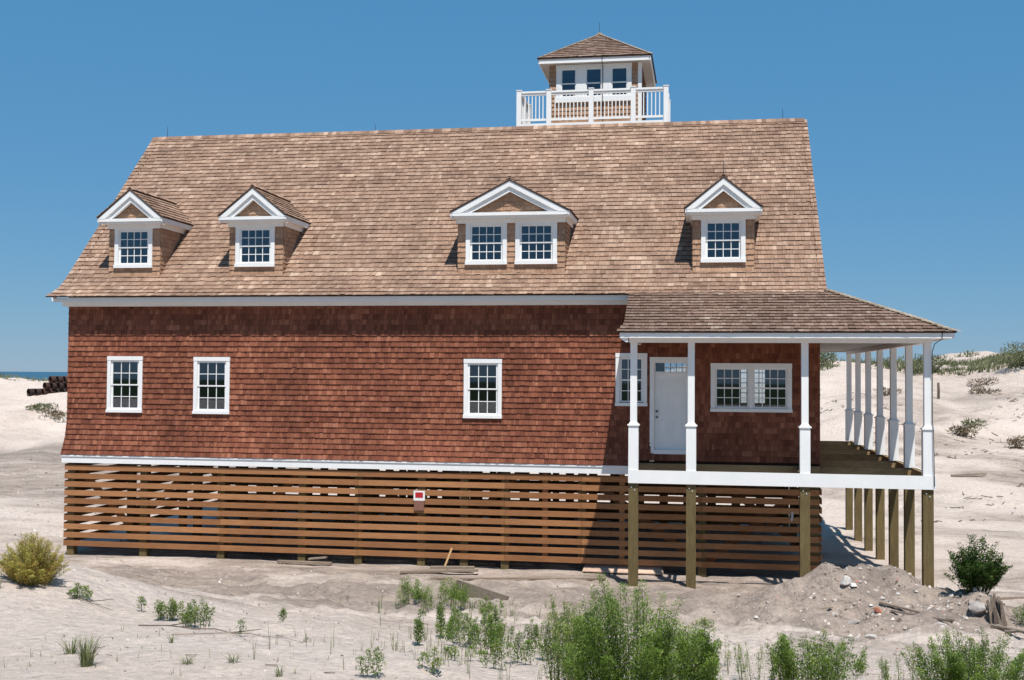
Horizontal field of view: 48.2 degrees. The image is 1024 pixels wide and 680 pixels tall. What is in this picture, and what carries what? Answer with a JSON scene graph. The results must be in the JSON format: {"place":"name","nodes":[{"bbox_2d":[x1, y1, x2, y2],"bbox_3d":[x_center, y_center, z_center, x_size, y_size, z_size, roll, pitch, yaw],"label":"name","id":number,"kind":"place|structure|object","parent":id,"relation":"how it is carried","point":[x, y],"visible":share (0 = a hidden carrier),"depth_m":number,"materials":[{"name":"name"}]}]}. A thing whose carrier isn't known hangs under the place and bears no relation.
{"place":"outdoors","nodes":[
{"label":"outdoors","id":0,"kind":"place"},
{"bbox_2d":[0,372,67,379],"bbox_3d":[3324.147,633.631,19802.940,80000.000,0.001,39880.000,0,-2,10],"label":"sea","id":1,"kind":"structure","parent":0,"point":[39,375],"depth_m":2627.64,"materials":[{"name":"liquid"}]},
{"bbox_2d":[0,351,1023,679],"bbox_3d":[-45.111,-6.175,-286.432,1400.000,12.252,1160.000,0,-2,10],"label":"sand ground","id":2,"kind":"structure","parent":0,"point":[34,619],"depth_m":25.52,"materials":[{"name":"sand"}]},
{"bbox_2d":[0,373,22,380],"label":"dune plant","id":3,"kind":"object","parent":2,"relation":"on","point":[8,376],"visible":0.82,"depth_m":107.92,"materials":[{"name":"green plant"}]},
{"bbox_2d":[27,388,42,395],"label":"steel pipe","id":4,"kind":"object","parent":2,"relation":"on","point":[31,392],"visible":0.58,"depth_m":88.41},
{"bbox_2d":[0,532,71,586],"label":"yellow bush","id":5,"kind":"object","parent":2,"relation":"on","point":[30,565],"visible":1,"depth_m":16.85,"materials":[{"name":"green plant"}]},
{"bbox_2d":[34,389,43,395],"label":"steel pipe","id":6,"kind":"object","parent":2,"relation":"on","point":[39,391],"visible":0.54,"depth_m":88.33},
{"bbox_2d":[25,402,58,411],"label":"dune plant","id":7,"kind":"object","parent":2,"relation":"on","point":[37,406],"visible":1,"depth_m":81.22,"materials":[{"name":"green plant"}]},
{"bbox_2d":[41,389,50,394],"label":"steel pipe","id":8,"kind":"object","parent":2,"relation":"on","point":[46,391],"visible":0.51,"depth_m":88.32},
{"bbox_2d":[43,382,52,388],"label":"steel pipe","id":9,"kind":"object","parent":8,"relation":"on","point":[47,385],"visible":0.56,"depth_m":88.39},
{"bbox_2d":[38,409,66,419],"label":"dune plant","id":10,"kind":"object","parent":2,"relation":"on","point":[55,412],"visible":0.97,"depth_m":79.96,"materials":[{"name":"plant"}]},
{"bbox_2d":[58,633,80,654],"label":"grass tuft","id":11,"kind":"object","parent":2,"relation":"on","point":[67,650],"visible":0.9,"depth_m":12.57,"materials":[{"name":"plant"}]},
{"bbox_2d":[68,583,93,600],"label":"leafy weed","id":12,"kind":"object","parent":2,"relation":"on","point":[77,589],"visible":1,"depth_m":16.40,"materials":[{"name":"green plant"}]},
{"bbox_2d":[68,630,107,666],"bbox_3d":[-4.299,3.135,11.559,0.441,0.348,0.422,-1,-2,27],"label":"grass tuft","id":13,"kind":"object","parent":2,"relation":"on","point":[85,654],"visible":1,"depth_m":11.54,"materials":[{"name":"plant"}]},
{"bbox_2d":[66,592,113,610],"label":"twig","id":14,"kind":"object","parent":2,"relation":"on","point":[93,601],"visible":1,"depth_m":16.28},
{"bbox_2d":[136,596,145,611],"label":"leafy weed","id":15,"kind":"object","parent":2,"relation":"on","point":[142,600],"visible":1,"depth_m":16.39,"materials":[{"name":"green plant"}]},
{"bbox_2d":[153,597,184,620],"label":"leafy weed","id":16,"kind":"object","parent":2,"relation":"on","point":[174,606],"visible":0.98,"depth_m":16.04,"materials":[{"name":"green plant"}]},
{"bbox_2d":[179,655,197,664],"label":"grass tuft","id":17,"kind":"object","parent":2,"relation":"on","point":[187,662],"visible":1,"depth_m":11.71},
{"bbox_2d":[178,598,216,627],"bbox_3d":[-4.238,3.685,15.346,0.471,0.472,0.520,0,-2,10],"label":"leafy weed","id":18,"kind":"object","parent":2,"relation":"on","point":[187,614],"visible":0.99,"depth_m":15.30,"materials":[{"name":"green plant"}]},
{"bbox_2d":[171,629,260,639],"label":"twig","id":19,"kind":"object","parent":2,"relation":"on","point":[215,633],"visible":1,"depth_m":14.02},
{"bbox_2d":[138,621,300,641],"bbox_3d":[-3.555,3.675,14.574,2.772,0.149,0.590,-1,-2,30],"label":"twig","id":20,"kind":"object","parent":2,"relation":"on","point":[173,625],"visible":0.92,"depth_m":14.79,"materials":[{"name":"wood"}]},
{"bbox_2d":[223,650,244,662],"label":"grass tuft","id":21,"kind":"object","parent":2,"relation":"on","point":[232,660],"visible":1,"depth_m":11.73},
{"bbox_2d":[236,619,246,633],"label":"leafy weed","id":22,"kind":"object","parent":2,"relation":"on","point":[240,628],"visible":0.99,"depth_m":14.05,"materials":[{"name":"green plant"}]},
{"bbox_2d":[270,663,283,676],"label":"grass tuft","id":23,"kind":"object","parent":2,"relation":"on","point":[278,674],"visible":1,"depth_m":11.24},
{"bbox_2d":[278,607,287,621],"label":"leafy weed","id":24,"kind":"object","parent":2,"relation":"on","point":[284,614],"visible":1,"depth_m":17.06,"materials":[{"name":"green plant"}]},
{"bbox_2d":[277,560,331,564],"bbox_3d":[-5.566,5.964,30.697,1.502,0.075,0.140,0,-2,8],"label":"plank","id":25,"kind":"object","parent":2,"relation":"on","point":[304,562],"visible":1,"depth_m":30.65,"materials":[{"name":"wood"}]},
{"bbox_2d":[308,556,326,559],"bbox_3d":[-5.239,5.877,30.832,0.505,0.099,0.120,0,-2,12],"label":"plank","id":26,"kind":"object","parent":2,"relation":"on","point":[317,558],"visible":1,"depth_m":30.79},
{"bbox_2d":[355,646,386,678],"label":"leafy weed","id":27,"kind":"object","parent":2,"relation":"on","point":[379,660],"visible":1,"depth_m":11.55,"materials":[{"name":"green plant"}]},
{"bbox_2d":[395,575,422,607],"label":"leafy weed","id":28,"kind":"object","parent":2,"relation":"on","point":[403,590],"visible":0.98,"depth_m":23.27,"materials":[{"name":"green plant"}]},
{"bbox_2d":[412,608,424,645],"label":"leafy weed","id":29,"kind":"object","parent":2,"relation":"on","point":[417,631],"visible":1,"depth_m":14.52,"materials":[{"name":"green plant"}]},
{"bbox_2d":[402,582,438,598],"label":"grass tuft","id":30,"kind":"object","parent":2,"relation":"on","point":[424,592],"visible":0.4,"depth_m":23.89,"materials":[{"name":"plant"}]},
{"bbox_2d":[416,646,442,674],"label":"leafy weed","id":31,"kind":"object","parent":2,"relation":"on","point":[438,659],"visible":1,"depth_m":11.94,"materials":[{"name":"green plant"}]},
{"bbox_2d":[400,569,478,573],"bbox_3d":[-1.872,5.949,29.444,2.024,0.114,0.160,0,-2,1],"label":"plank","id":32,"kind":"object","parent":2,"relation":"on","point":[439,571],"visible":1,"depth_m":29.37,"materials":[{"name":"wood"}]},
{"bbox_2d":[422,577,467,609],"bbox_3d":[-1.373,4.907,22.031,0.943,0.679,0.808,1,-2,-20],"label":"leafy weed","id":33,"kind":"object","parent":2,"relation":"on","point":[452,589],"visible":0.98,"depth_m":21.99,"materials":[{"name":"green plant"}]},
{"bbox_2d":[436,601,455,637],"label":"leafy weed","id":34,"kind":"object","parent":2,"relation":"on","point":[440,616],"visible":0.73,"depth_m":17.08,"materials":[{"name":"green plant"}]},
{"bbox_2d":[434,621,460,640],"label":"leafy weed","id":35,"kind":"object","parent":2,"relation":"on","point":[446,629],"visible":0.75,"depth_m":15.91,"materials":[{"name":"green plant"}]},
{"bbox_2d":[443,548,452,569],"bbox_3d":[-1.690,5.756,30.042,0.298,0.602,0.064,1,-2,-23],"label":"stake","id":36,"kind":"object","parent":2,"relation":"on","point":[447,559],"visible":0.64,"depth_m":30.03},
{"bbox_2d":[430,566,474,568],"bbox_3d":[-1.547,5.909,29.720,1.152,0.086,0.140,0,-2,7],"label":"plank","id":37,"kind":"object","parent":2,"relation":"on","point":[452,567],"visible":1,"depth_m":29.67,"materials":[{"name":"wood"}]},
{"bbox_2d":[435,580,478,601],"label":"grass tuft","id":38,"kind":"object","parent":2,"relation":"on","point":[460,592],"visible":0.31,"depth_m":24.21,"materials":[{"name":"plant"}]},
{"bbox_2d":[449,606,467,628],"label":"leafy weed","id":39,"kind":"object","parent":2,"relation":"on","point":[460,613],"visible":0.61,"depth_m":19.33,"materials":[{"name":"green plant"}]},
{"bbox_2d":[4,586,915,679],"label":"grass wisps","id":40,"kind":"object","parent":2,"relation":"on","point":[463,604],"depth_m":14.33,"materials":[{"name":"plant"}]},
{"bbox_2d":[445,613,480,648],"bbox_3d":[-0.612,3.792,14.941,0.476,0.490,0.481,0,-2,10],"label":"leafy weed","id":41,"kind":"object","parent":2,"relation":"on","point":[470,634],"visible":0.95,"depth_m":14.86,"materials":[{"name":"green plant"}]},
{"bbox_2d":[444,645,485,660],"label":"leafy weed","id":42,"kind":"object","parent":2,"relation":"on","point":[449,654],"visible":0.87,"depth_m":13.22,"materials":[{"name":"green plant"}]},
{"bbox_2d":[456,580,508,600],"bbox_3d":[-0.700,5.686,25.248,1.318,0.717,0.087,0,-2,19],"label":"buried board","id":43,"kind":"object","parent":2,"relation":"on","point":[480,592],"visible":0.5,"depth_m":25.23,"materials":[{"name":"wood"}]},
{"bbox_2d":[474,607,507,654],"bbox_3d":[-0.261,3.629,14.247,0.337,0.671,0.494,0,-2,20],"label":"leafy weed","id":44,"kind":"object","parent":2,"relation":"on","point":[493,632],"visible":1,"depth_m":14.19,"materials":[{"name":"green plant"}]},
{"bbox_2d":[477,595,504,619],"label":"leafy weed","id":45,"kind":"object","parent":2,"relation":"on","point":[488,607],"visible":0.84,"depth_m":20.79,"materials":[{"name":"green plant"}]},
{"bbox_2d":[480,639,507,668],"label":"leafy weed","id":46,"kind":"object","parent":2,"relation":"on","point":[498,657],"visible":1,"depth_m":12.74,"materials":[{"name":"green plant"}]},
{"bbox_2d":[487,604,500,633],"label":"leafy weed","id":47,"kind":"object","parent":2,"relation":"on","point":[497,618],"visible":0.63,"depth_m":18.23,"materials":[{"name":"green plant"}]},
{"bbox_2d":[487,619,515,644],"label":"leafy weed","id":48,"kind":"object","parent":2,"relation":"on","point":[511,630],"visible":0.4,"depth_m":16.14,"materials":[{"name":"green plant"}]},
{"bbox_2d":[46,22,960,588],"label":"shingled beach house","id":49,"kind":"structure","parent":2,"relation":"on","point":[558,290],"depth_m":31.27,"materials":[{"name":"red wood"}]},
{"bbox_2d":[106,356,142,412],"bbox_3d":[-10.890,1.248,32.211,1.084,1.580,0.140,0,-2,10],"label":"window","id":50,"kind":"structure","parent":49,"relation":"in","point":[110,359],"depth_m":32.21,"materials":[{"name":"white paint"}]},
{"bbox_2d":[192,357,230,413],"bbox_3d":[-8.336,1.262,31.782,1.084,1.580,0.140,0,-2,10],"label":"window","id":51,"kind":"structure","parent":49,"relation":"in","point":[197,360],"depth_m":31.78,"materials":[{"name":"white paint"}]},
{"bbox_2d":[413,491,424,510],"bbox_3d":[-2.486,4.299,30.631,0.310,0.520,0.034,0,-2,10],"label":"warning sign","id":52,"kind":"object","parent":49,"relation":"attached to","point":[419,498],"visible":1,"depth_m":30.62,"materials":[{"name":"white paint"}]},
{"bbox_2d":[463,359,501,418],"bbox_3d":[-0.777,1.296,30.513,1.054,1.580,0.140,0,-2,10],"label":"window","id":53,"kind":"structure","parent":49,"relation":"in","point":[467,362],"depth_m":30.50,"materials":[{"name":"white paint"}]},
{"bbox_2d":[615,353,647,405],"bbox_3d":[3.116,1.033,29.868,0.844,1.380,0.140,0,-2,10],"label":"window","id":54,"kind":"structure","parent":49,"relation":"in","point":[619,356],"depth_m":29.86,"materials":[{"name":"white paint"}]},
{"bbox_2d":[654,375,686,449],"bbox_3d":[4.108,1.878,29.690,0.824,1.942,0.110,0,-2,10],"label":"door","id":55,"kind":"structure","parent":49,"relation":"in","point":[669,390],"depth_m":29.71,"materials":[{"name":"paint"}]},
{"bbox_2d":[710,363,750,411],"bbox_3d":[5.623,1.222,29.442,1.032,1.250,0.140,0,-2,10],"label":"window","id":56,"kind":"structure","parent":49,"relation":"in","point":[714,366],"depth_m":29.43,"materials":[{"name":"white paint"}]},
{"bbox_2d":[741,370,761,402],"bbox_3d":[8.391,1.494,39.864,0.980,1.600,0.120,0,-2,10],"label":"back window","id":57,"kind":"structure","parent":49,"relation":"in","point":[746,370],"depth_m":39.84,"materials":[{"name":"white paint"}]},
{"bbox_2d":[751,363,792,412],"bbox_3d":[6.641,1.224,29.271,1.031,1.250,0.140,0,-2,10],"label":"window","id":58,"kind":"structure","parent":49,"relation":"in","point":[787,367],"depth_m":29.24,"materials":[{"name":"white paint"}]},
{"bbox_2d":[0,453,1023,679],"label":"pebble litter","id":59,"kind":"object","parent":2,"relation":"on","point":[970,601],"visible":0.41,"depth_m":22.38,"materials":[{"name":"stone"}]},
{"bbox_2d":[1,349,1023,381],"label":"dune grass","id":60,"kind":"structure","parent":2,"relation":"on","point":[981,364],"depth_m":87.15,"materials":[{"name":"green plant"}]},
{"bbox_2d":[431,577,604,579],"bbox_3d":[0.141,5.928,28.447,4.330,0.101,0.120,0,-2,3],"label":"plank","id":61,"kind":"object","parent":2,"relation":"on","point":[516,578],"visible":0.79,"depth_m":28.42,"materials":[{"name":"wood"}]},
{"bbox_2d":[505,631,535,664],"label":"leafy weed","id":62,"kind":"object","parent":2,"relation":"on","point":[516,651],"visible":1,"depth_m":13.38,"materials":[{"name":"green plant"}]},
{"bbox_2d":[522,619,541,648],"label":"leafy weed","id":63,"kind":"object","parent":2,"relation":"on","point":[536,635],"visible":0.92,"depth_m":16.48,"materials":[{"name":"green plant"}]},
{"bbox_2d":[64,392,1023,677],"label":"stick litter","id":64,"kind":"object","parent":2,"relation":"on","point":[728,640],"visible":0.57,"depth_m":47.83,"materials":[{"name":"wood"}]},
{"bbox_2d":[536,633,559,659],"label":"leafy weed","id":65,"kind":"object","parent":2,"relation":"on","point":[541,647],"visible":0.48,"depth_m":14.06,"materials":[{"name":"green plant"}]},
{"bbox_2d":[551,601,574,639],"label":"leafy weed","id":66,"kind":"object","parent":2,"relation":"on","point":[560,617],"visible":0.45,"depth_m":17.77,"materials":[{"name":"green plant"}]},
{"bbox_2d":[540,594,592,679],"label":"leafy bush","id":67,"kind":"object","parent":2,"relation":"on","point":[556,640],"visible":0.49,"depth_m":11.43,"materials":[{"name":"green plant"}]},
{"bbox_2d":[582,557,663,574],"bbox_3d":[2.917,5.896,29.885,2.100,0.277,0.650,0,-2,10],"label":"plywood sheet","id":68,"kind":"object","parent":2,"relation":"on","point":[618,568],"visible":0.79,"depth_m":29.72,"materials":[{"name":"wood"}]},
{"bbox_2d":[551,573,705,679],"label":"leafy bush","id":69,"kind":"object","parent":2,"relation":"on","point":[604,659],"visible":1,"depth_m":10.42,"materials":[{"name":"green plant"}]},
{"bbox_2d":[662,619,723,679],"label":"leafy bush","id":70,"kind":"object","parent":2,"relation":"on","point":[708,660],"visible":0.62,"depth_m":11.02,"materials":[{"name":"green plant"}]},
{"bbox_2d":[681,634,720,653],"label":"leafy weed","id":71,"kind":"object","parent":2,"relation":"on","point":[713,644],"visible":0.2,"depth_m":15.93,"materials":[{"name":"green plant"}]},
{"bbox_2d":[701,635,748,670],"bbox_3d":[2.750,4.066,14.813,0.596,0.448,0.668,0,-2,-2],"label":"leafy weed","id":72,"kind":"object","parent":2,"relation":"on","point":[725,645],"visible":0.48,"depth_m":14.95,"materials":[{"name":"green plant"}]},
{"bbox_2d":[733,643,777,679],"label":"leafy weed","id":73,"kind":"object","parent":2,"relation":"on","point":[740,659],"visible":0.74,"depth_m":13.25,"materials":[{"name":"green plant"}]},
{"bbox_2d":[764,629,867,679],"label":"leafy bush","id":74,"kind":"object","parent":2,"relation":"on","point":[785,661],"visible":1,"depth_m":12.22,"materials":[{"name":"green plant"}]},
{"bbox_2d":[818,606,832,609],"bbox_3d":[6.184,5.303,22.635,0.362,0.047,0.060,1,-2,-24],"label":"wood scrap","id":75,"kind":"object","parent":2,"relation":"on","point":[827,607],"visible":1,"depth_m":22.63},
{"bbox_2d":[820,352,840,366],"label":"dune shrub","id":76,"kind":"object","parent":2,"relation":"on","point":[826,359],"visible":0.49,"depth_m":84.10,"materials":[{"name":"green plant"}]},
{"bbox_2d":[840,575,851,585],"bbox_3d":[6.739,4.858,23.099,0.337,0.178,0.200,-17,8,-41],"label":"rock","id":77,"kind":"object","parent":2,"relation":"on","point":[846,580],"visible":1,"depth_m":23.03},
{"bbox_2d":[848,619,860,624],"bbox_3d":[6.556,5.402,21.968,0.273,0.118,0.157,-9,12,-8],"label":"rock","id":78,"kind":"object","parent":2,"relation":"on","point":[853,621],"visible":1,"depth_m":21.90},
{"bbox_2d":[849,649,869,674],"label":"leafy weed","id":79,"kind":"object","parent":2,"relation":"on","point":[861,666],"visible":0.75,"depth_m":14.07,"materials":[{"name":"green plant"}]},
{"bbox_2d":[865,634,877,638],"bbox_3d":[6.510,5.388,20.762,0.191,0.124,0.239,-1,-2,37],"label":"rock","id":80,"kind":"object","parent":2,"relation":"on","point":[871,636],"visible":0.81,"depth_m":20.69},
{"bbox_2d":[873,607,881,612],"bbox_3d":[7.186,5.304,22.426,0.180,0.149,0.144,-1,-2,28],"label":"brick chunk","id":81,"kind":"object","parent":2,"relation":"on","point":[877,610],"visible":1,"depth_m":22.38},
{"bbox_2d":[871,357,902,371],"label":"dune shrub","id":82,"kind":"object","parent":2,"relation":"on","point":[886,366],"visible":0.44,"depth_m":84.61,"materials":[{"name":"green plant"}]},
{"bbox_2d":[872,386,901,395],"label":"dry clump","id":83,"kind":"object","parent":2,"relation":"on","point":[887,391],"visible":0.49,"depth_m":70.74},
{"bbox_2d":[878,649,919,679],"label":"leafy weed","id":84,"kind":"object","parent":2,"relation":"on","point":[884,669],"visible":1,"depth_m":12.70,"materials":[{"name":"green plant"}]},
{"bbox_2d":[879,601,953,621],"bbox_3d":[7.799,5.240,22.112,0.070,0.160,1.503,2,-2,-44],"label":"stick","id":85,"kind":"object","parent":2,"relation":"on","point":[903,608],"visible":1,"depth_m":22.28,"materials":[{"name":"wood"}]},
{"bbox_2d":[890,610,949,621],"bbox_3d":[7.778,5.261,21.836,1.152,0.057,0.045,-1,-2,44],"label":"stick","id":86,"kind":"object","parent":2,"relation":"on","point":[907,613],"visible":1,"depth_m":21.94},
{"bbox_2d":[897,353,955,373],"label":"dune shrub","id":87,"kind":"object","parent":2,"relation":"on","point":[915,362],"visible":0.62,"depth_m":84.28,"materials":[{"name":"green plant"}]},
{"bbox_2d":[937,383,939,398],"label":"wooden post","id":88,"kind":"object","parent":2,"relation":"on","point":[938,390],"visible":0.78,"depth_m":70.69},
{"bbox_2d":[900,626,1023,679],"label":"leafy bush","id":89,"kind":"object","parent":2,"relation":"on","point":[955,661],"visible":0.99,"depth_m":12.91,"materials":[{"name":"green plant"}]},
{"bbox_2d":[946,423,978,438],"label":"dry clump","id":90,"kind":"object","parent":2,"relation":"on","point":[964,430],"visible":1,"depth_m":61.39,"materials":[{"name":"plant"}]},
{"bbox_2d":[951,473,986,476],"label":"driftwood","id":91,"kind":"object","parent":2,"relation":"on","point":[969,474],"visible":1,"depth_m":52.43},
{"bbox_2d":[960,417,987,428],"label":"dry clump","id":92,"kind":"object","parent":2,"relation":"on","point":[966,421],"visible":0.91,"depth_m":63.66,"materials":[{"name":"green plant"}]},
{"bbox_2d":[968,601,986,613],"bbox_3d":[8.908,5.131,21.900,0.339,0.242,0.268,0,-2,20],"label":"rock","id":93,"kind":"object","parent":2,"relation":"on","point":[976,607],"visible":1,"depth_m":21.82,"materials":[{"name":"stone"}]},
{"bbox_2d":[943,534,1012,594],"bbox_3d":[9.170,4.463,22.500,1.239,1.260,1.199,0,-2,26],"label":"round shrub","id":94,"kind":"object","parent":2,"relation":"on","point":[973,570],"visible":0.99,"depth_m":22.41,"materials":[{"name":"green plant"}]},
{"bbox_2d":[967,377,998,386],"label":"dry clump","id":95,"kind":"object","parent":2,"relation":"on","point":[979,380],"visible":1,"depth_m":77.53,"materials":[{"name":"plant"}]},
{"bbox_2d":[968,386,1000,394],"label":"dry clump","id":96,"kind":"object","parent":2,"relation":"on","point":[978,390],"visible":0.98,"depth_m":71.81,"materials":[{"name":"plant"}]},
{"bbox_2d":[986,593,1006,626],"bbox_3d":[9.197,5.169,21.677,0.368,0.680,0.307,0,-2,10],"label":"broken stump","id":97,"kind":"object","parent":2,"relation":"on","point":[995,611],"visible":0.79,"depth_m":21.62,"materials":[{"name":"wood"}]},
{"bbox_2d":[990,623,1023,632],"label":"driftwood","id":98,"kind":"object","parent":2,"relation":"on","point":[996,626],"visible":1,"depth_m":20.29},
{"bbox_2d":[996,596,1023,599],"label":"plank","id":99,"kind":"object","parent":2,"relation":"on","point":[1012,597],"visible":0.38,"depth_m":25.82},
{"bbox_2d":[999,341,1023,368],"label":"dune shrub","id":100,"kind":"object","parent":2,"relation":"on","point":[1016,354],"visible":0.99,"depth_m":79.12,"materials":[{"name":"green plant"}]},
{"bbox_2d":[1003,435,1023,448],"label":"dry clump","id":101,"kind":"object","parent":2,"relation":"on","point":[1014,441],"visible":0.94,"depth_m":59.18,"materials":[{"name":"plant"}]},
{"bbox_2d":[1004,629,1023,633],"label":"driftwood","id":102,"kind":"object","parent":2,"relation":"on","point":[1012,631],"visible":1,"depth_m":20.13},
{"bbox_2d":[1012,605,1023,626],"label":"leafy weed","id":103,"kind":"object","parent":2,"relation":"on","point":[1021,612],"visible":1,"depth_m":21.68,"materials":[{"name":"green plant"}]},
{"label":"steel pipe","id":104,"kind":"object","parent":2,"relation":"on","visible":0},
{"bbox_2d":[50,382,59,388],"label":"steel pipe","id":105,"kind":"object","parent":104,"relation":"on","point":[55,385],"visible":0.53,"depth_m":88.32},
{"bbox_2d":[48,376,58,382],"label":"steel pipe","id":106,"kind":"object","parent":105,"relation":"on","point":[51,379],"visible":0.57,"depth_m":88.38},
{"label":"steel pipe","id":107,"kind":"object","parent":2,"relation":"on","visible":0},
{"bbox_2d":[57,383,66,389],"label":"steel pipe","id":108,"kind":"object","parent":107,"relation":"on","point":[62,385],"visible":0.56,"depth_m":88.31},
{"bbox_2d":[56,376,65,382],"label":"steel pipe","id":109,"kind":"object","parent":108,"relation":"on","point":[61,379],"visible":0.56,"depth_m":88.32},
{"bbox_2d":[0,0,1023,371],"label":"sky","id":110,"kind":"structure","parent":0,"point":[913,110],"materials":[{"name":"blue"}]},
{"bbox_2d":[699,617,708,627],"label":"leafy weed","id":111,"kind":"object","parent":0,"point":[704,621],"visible":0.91,"depth_m":20.86,"materials":[{"name":"green plant"}]}
]}

